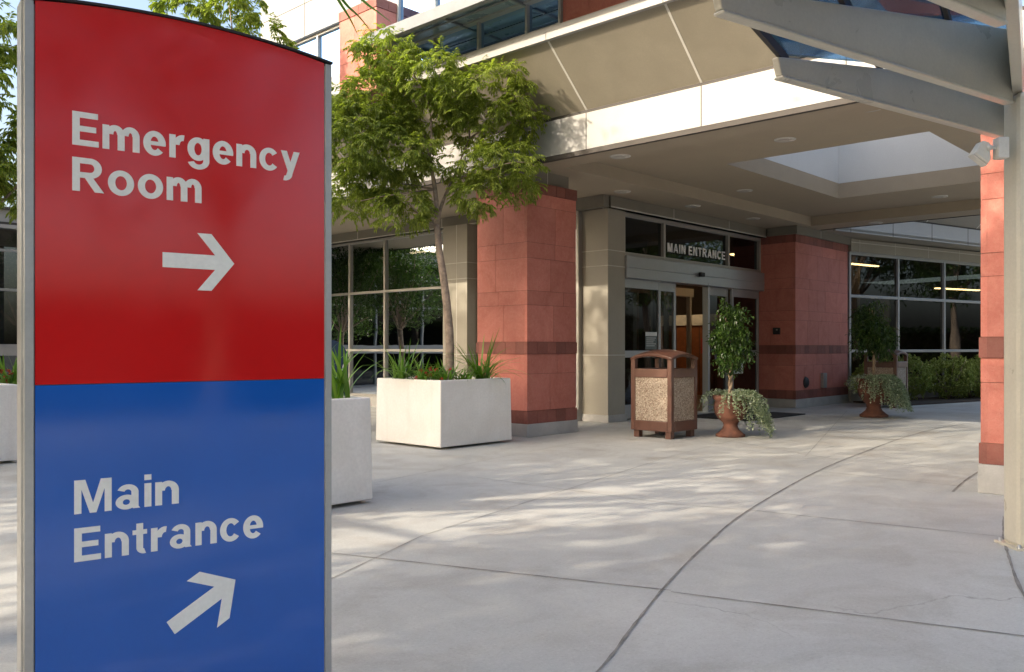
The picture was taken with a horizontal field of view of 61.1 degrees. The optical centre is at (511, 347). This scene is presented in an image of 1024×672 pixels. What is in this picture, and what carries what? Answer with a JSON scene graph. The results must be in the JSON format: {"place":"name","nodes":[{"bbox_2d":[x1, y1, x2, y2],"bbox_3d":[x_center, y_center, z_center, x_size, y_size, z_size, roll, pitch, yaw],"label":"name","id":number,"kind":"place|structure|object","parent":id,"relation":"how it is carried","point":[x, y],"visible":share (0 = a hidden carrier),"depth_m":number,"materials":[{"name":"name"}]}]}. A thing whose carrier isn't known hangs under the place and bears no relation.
{"place":"outdoors","nodes":[
{"label":"outdoors","id":0,"kind":"place"},
{"bbox_2d":[0,207,16,379],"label":"wing","id":1,"kind":"structure","parent":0,"point":[8,290],"depth_m":19.93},
{"bbox_2d":[0,228,16,379],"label":"window frame","id":2,"kind":"structure","parent":1,"relation":"in","point":[8,237],"depth_m":19.93,"materials":[{"name":"silver metal"}]},
{"bbox_2d":[0,401,1023,671],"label":"pavement","id":3,"kind":"structure","parent":0,"point":[400,613],"depth_m":5.27,"materials":[{"name":"concrete"}]},
{"bbox_2d":[0,383,16,460],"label":"planter","id":4,"kind":"object","parent":3,"relation":"on","point":[8,422],"visible":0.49,"depth_m":9.37,"materials":[{"name":"white paint"}]},
{"bbox_2d":[0,2,16,224],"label":"street tree","id":5,"kind":"object","parent":4,"relation":"in","point":[8,172],"visible":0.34,"depth_m":9.52,"materials":[{"name":"green plant"}]},
{"bbox_2d":[0,356,16,383],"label":"strap leaved plant","id":6,"kind":"object","parent":4,"relation":"on","point":[4,376],"visible":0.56,"depth_m":9.94,"materials":[{"name":"green plant"}]},
{"bbox_2d":[17,0,332,671],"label":"wayfinding sign","id":7,"kind":"object","parent":3,"relation":"on","point":[174,343],"visible":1,"depth_m":2.74,"materials":[{"name":"red metal"}]},
{"bbox_2d":[2,0,391,34],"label":"palm tree","id":8,"kind":"object","parent":3,"relation":"on","point":[350,8],"visible":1,"depth_m":3.58,"materials":[{"name":"green plant"}]},
{"bbox_2d":[147,0,299,49],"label":"street tree","id":9,"kind":"object","parent":3,"relation":"on","point":[206,13],"visible":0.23,"depth_m":12.71,"materials":[{"name":"green plant"}]},
{"bbox_2d":[332,396,371,504],"bbox_3d":[-2.022,0.825,6.974,1.274,0.850,1.274,0,0,43],"label":"planter","id":10,"kind":"object","parent":3,"relation":"on","point":[351,454],"visible":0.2,"depth_m":6.86,"materials":[{"name":"white paint"}]},
{"bbox_2d":[332,340,347,395],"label":"plant","id":11,"kind":"object","parent":10,"relation":"on","point":[335,344],"visible":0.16,"depth_m":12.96,"materials":[{"name":"plant"}]},
{"bbox_2d":[332,328,384,398],"bbox_3d":[-1.393,0.134,6.997,0.635,0.681,0.595,0,0,8],"label":"strap leaved plant","id":12,"kind":"object","parent":10,"relation":"on","point":[341,381],"visible":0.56,"depth_m":6.99,"materials":[{"name":"green plant"}]},
{"bbox_2d":[376,376,511,447],"bbox_3d":[-0.900,0.825,11.475,1.274,0.850,1.274,0,0,43],"label":"planter","id":13,"kind":"object","parent":3,"relation":"on","point":[441,413],"visible":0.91,"depth_m":11.00,"materials":[{"name":"white paint"}]},
{"bbox_2d":[364,339,440,378],"bbox_3d":[-1.428,0.173,11.339,0.852,0.621,1.062,0,0,43],"label":"strap leaved plant","id":14,"kind":"object","parent":13,"relation":"on","point":[400,374],"visible":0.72,"depth_m":11.26,"materials":[{"name":"green plant"}]},
{"bbox_2d":[398,355,448,381],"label":"strap leaved plant","id":15,"kind":"object","parent":13,"relation":"on","point":[421,374],"visible":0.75,"depth_m":10.95,"materials":[{"name":"green plant"}]},
{"bbox_2d":[423,361,444,379],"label":"strap leaved plant","id":16,"kind":"object","parent":13,"relation":"on","point":[437,366],"visible":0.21,"depth_m":11.73,"materials":[{"name":"green plant"}]},
{"bbox_2d":[332,23,554,379],"bbox_3d":[-1.061,-1.871,11.450,3.284,4.692,1.828,0,0,-2],"label":"street tree","id":17,"kind":"object","parent":13,"relation":"in","point":[436,92],"visible":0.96,"depth_m":11.23,"materials":[{"name":"green plant"}]},
{"bbox_2d":[428,355,462,379],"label":"strap leaved plant","id":18,"kind":"object","parent":13,"relation":"on","point":[444,374],"visible":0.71,"depth_m":10.97,"materials":[{"name":"green plant"}]},
{"bbox_2d":[451,366,483,379],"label":"strap leaved plant","id":19,"kind":"object","parent":13,"relation":"on","point":[463,376],"visible":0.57,"depth_m":11.07,"materials":[{"name":"green plant"}]},
{"bbox_2d":[444,330,533,380],"bbox_3d":[-0.424,0.128,11.344,1.212,0.805,1.152,0,0,43],"label":"strap leaved plant","id":20,"kind":"object","parent":13,"relation":"on","point":[488,371],"visible":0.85,"depth_m":11.28,"materials":[{"name":"green plant"}]},
{"bbox_2d":[261,0,1023,494],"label":"hospital building","id":21,"kind":"structure","parent":3,"relation":"on","point":[699,158],"depth_m":14.61,"materials":[{"name":"red stone"}]},
{"bbox_2d":[293,24,339,75],"bbox_3d":[-2.965,-5.535,15.968,4.430,0.970,0.100,0,0,43],"label":"window","id":22,"kind":"structure","parent":21,"relation":"in","point":[325,44],"depth_m":16.47,"materials":[{"name":"glass"}]},
{"bbox_2d":[332,230,442,396],"bbox_3d":[-4.609,-0.640,20.223,9.550,3.380,0.100,0,0,43],"label":"window","id":23,"kind":"structure","parent":21,"relation":"in","point":[386,292],"depth_m":18.37,"materials":[{"name":"black glass"}]},
{"bbox_2d":[397,0,562,73],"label":"window","id":24,"kind":"structure","parent":21,"relation":"in","point":[543,14],"depth_m":11.51,"materials":[{"name":"blue glass"}]},
{"bbox_2d":[575,211,581,408],"bbox_3d":[0.271,-0.640,15.647,2.450,3.380,0.100,0,0,43],"label":"window","id":25,"kind":"structure","parent":21,"relation":"in","point":[578,372],"depth_m":14.80,"materials":[{"name":"grey metal"}]},
{"bbox_2d":[645,332,656,348],"bbox_3d":[2.487,-0.125,15.516,0.007,0.310,0.360,0,0,43],"label":"notice","id":26,"kind":"object","parent":21,"relation":"attached to","point":[650,340],"visible":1,"depth_m":15.51,"materials":[{"name":"paper"}]},
{"bbox_2d":[661,282,675,367],"bbox_3d":[2.792,0.015,16.004,0.050,2.430,0.770,0,0,43],"label":"sliding door","id":27,"kind":"structure","parent":21,"relation":"in","point":[668,290],"depth_m":16.11,"materials":[{"name":"silver metal"}]},
{"bbox_2d":[625,212,760,272],"bbox_3d":[3.555,-1.955,16.701,0.120,0.750,4.970,0,0,43],"label":"window","id":28,"kind":"structure","parent":21,"relation":"in","point":[645,236],"depth_m":16.46,"materials":[{"name":"black glass"}]},
{"bbox_2d":[676,314,728,394],"bbox_3d":[4.698,0.184,23.286,4.000,2.108,0.500,0,0,43],"label":"wood cabinet","id":29,"kind":"object","parent":21,"relation":"in","point":[697,335],"visible":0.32,"depth_m":22.88,"materials":[{"name":"orange wood"}]},
{"bbox_2d":[710,287,727,409],"bbox_3d":[4.075,0.015,17.372,0.050,2.430,0.920,0,0,43],"label":"sliding door","id":30,"kind":"structure","parent":21,"relation":"in","point":[716,382],"depth_m":17.37,"materials":[{"name":"silver metal"}]},
{"bbox_2d":[773,328,779,333],"bbox_3d":[5.545,-0.350,18.195,0.140,0.140,0.064,0,0,43],"label":"wall keypad","id":31,"kind":"object","parent":21,"relation":"attached to","point":[776,330],"depth_m":18.17,"materials":[{"name":"black plastic"}]},
{"bbox_2d":[803,377,808,387],"bbox_3d":[6.208,0.730,18.278,0.050,0.240,0.240,0,0,43],"label":"round vent","id":32,"kind":"object","parent":21,"relation":"attached to","point":[806,382],"visible":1,"depth_m":18.23,"materials":[{"name":"black metal"}]},
{"bbox_2d":[821,373,826,387],"bbox_3d":[6.784,0.710,18.875,0.073,0.320,0.180,0,0,43],"label":"utility box","id":33,"kind":"object","parent":21,"relation":"attached to","point":[823,380],"visible":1,"depth_m":18.82,"materials":[{"name":"silver metal"}]},
{"bbox_2d":[847,251,980,388],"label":"window","id":34,"kind":"structure","parent":21,"relation":"in","point":[935,305],"depth_m":21.49,"materials":[{"name":"black glass"}]},
{"bbox_2d":[332,413,975,577],"bbox_3d":[3.129,1.247,10.477,4.620,0.001,14.712,0,0,43],"label":"shallow pavement joint","id":35,"kind":"object","parent":3,"relation":"on","point":[588,492],"visible":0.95,"depth_m":8.06,"materials":[{"name":"grey concrete"}]},
{"bbox_2d":[630,349,697,439],"bbox_3d":[2.146,0.635,12.238,0.688,1.229,0.688,0,0,43],"label":"litter bin","id":36,"kind":"object","parent":3,"relation":"on","point":[663,401],"visible":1,"depth_m":12.01,"materials":[{"name":"brown metal"}]},
{"bbox_2d":[337,424,1023,671],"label":"pavement joint","id":37,"kind":"object","parent":3,"relation":"on","point":[1017,582],"visible":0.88,"depth_m":4.75,"materials":[{"name":"grey concrete"}]},
{"bbox_2d":[712,394,747,437],"bbox_3d":[3.078,0.958,12.230,0.500,0.585,0.500,0,0,43],"label":"terracotta urn","id":38,"kind":"object","parent":3,"relation":"on","point":[730,421],"visible":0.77,"depth_m":12.08,"materials":[{"name":"ceramic"}]},
{"bbox_2d":[706,298,758,395],"bbox_3d":[3.084,0.010,12.216,0.733,1.434,0.849,0,0,23],"label":"ficus topiary","id":39,"kind":"object","parent":38,"relation":"on","point":[731,340],"visible":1,"depth_m":12.10,"materials":[{"name":"green plant"}]},
{"bbox_2d":[697,388,775,436],"bbox_3d":[3.153,0.912,12.240,1.010,0.680,1.075,0,0,-18],"label":"trailing ivy","id":40,"kind":"object","parent":38,"relation":"on","point":[764,413],"visible":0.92,"depth_m":11.95,"materials":[{"name":"green plant"}]},
{"bbox_2d":[697,411,803,420],"bbox_3d":[4.280,1.239,15.932,1.350,0.014,2.100,0,0,43],"label":"door mat","id":41,"kind":"object","parent":3,"relation":"on","point":[773,415],"depth_m":15.78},
{"bbox_2d":[713,0,1023,550],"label":"steel canopy","id":42,"kind":"object","parent":3,"relation":"on","point":[958,64],"visible":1,"depth_m":5.16,"materials":[{"name":"grey metal"}]},
{"bbox_2d":[968,137,1008,166],"bbox_3d":[2.978,-1.223,5.433,0.219,0.168,0.109,0,0,11],"label":"floodlight","id":43,"kind":"object","parent":42,"relation":"attached to","point":[979,154],"visible":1,"depth_m":5.40,"materials":[{"name":"white metal"}]},
{"bbox_2d":[856,378,890,417],"bbox_3d":[6.545,0.899,15.700,0.600,0.702,0.600,0,0,43],"label":"terracotta urn","id":44,"kind":"object","parent":3,"relation":"on","point":[873,409],"visible":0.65,"depth_m":15.55,"materials":[{"name":"ceramic"}]},
{"bbox_2d":[846,300,899,374],"bbox_3d":[6.532,-0.122,15.701,0.972,1.518,0.988,0,0,43],"label":"ficus topiary","id":45,"kind":"object","parent":44,"relation":"on","point":[870,334],"visible":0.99,"depth_m":15.55,"materials":[{"name":"green plant"}]},
{"bbox_2d":[845,372,913,412],"bbox_3d":[6.593,0.804,15.667,1.196,0.709,1.182,0,0,43],"label":"trailing ivy","id":46,"kind":"object","parent":44,"relation":"on","point":[895,382],"visible":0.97,"depth_m":15.31,"materials":[{"name":"green plant"}]},
{"bbox_2d":[864,349,907,407],"bbox_3d":[7.909,0.635,18.355,0.688,1.229,0.688,0,0,43],"label":"litter bin","id":47,"kind":"object","parent":3,"relation":"on","point":[897,368],"visible":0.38,"depth_m":18.13,"materials":[{"name":"brown paint"}]},
{"bbox_2d":[853,395,980,405],"bbox_3d":[12.798,1.235,22.203,11.000,0.030,1.350,0,0,-32],"label":"planting bed","id":48,"kind":"object","parent":3,"relation":"on","point":[927,400],"visible":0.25,"depth_m":20.07,"materials":[{"name":"soil"}]},
{"bbox_2d":[850,359,911,392],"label":"shrub","id":49,"kind":"object","parent":48,"relation":"on","point":[860,370],"visible":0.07,"depth_m":19.51,"materials":[{"name":"green plant"}]},
{"bbox_2d":[886,353,935,399],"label":"shrub","id":50,"kind":"object","parent":48,"relation":"on","point":[923,370],"visible":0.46,"depth_m":20.09,"materials":[{"name":"green plant"}]},
{"bbox_2d":[922,352,977,398],"bbox_3d":[10.469,0.692,20.810,1.254,1.175,1.250,0,0,1],"label":"shrub","id":51,"kind":"object","parent":48,"relation":"on","point":[940,364],"visible":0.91,"depth_m":20.56,"materials":[{"name":"green plant"}]},
{"bbox_2d":[942,356,980,397],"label":"shrub","id":52,"kind":"object","parent":48,"relation":"on","point":[976,390],"visible":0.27,"depth_m":21.03,"materials":[{"name":"green plant"}]},
{"bbox_2d":[962,354,979,395],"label":"shrub","id":53,"kind":"object","parent":48,"relation":"on","point":[977,357],"visible":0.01,"depth_m":21.71,"materials":[{"name":"green plant"}]},
{"bbox_2d":[0,0,1023,206],"label":"sky","id":54,"kind":"structure","parent":0,"point":[137,4],"materials":[{"name":"white"}]}
]}

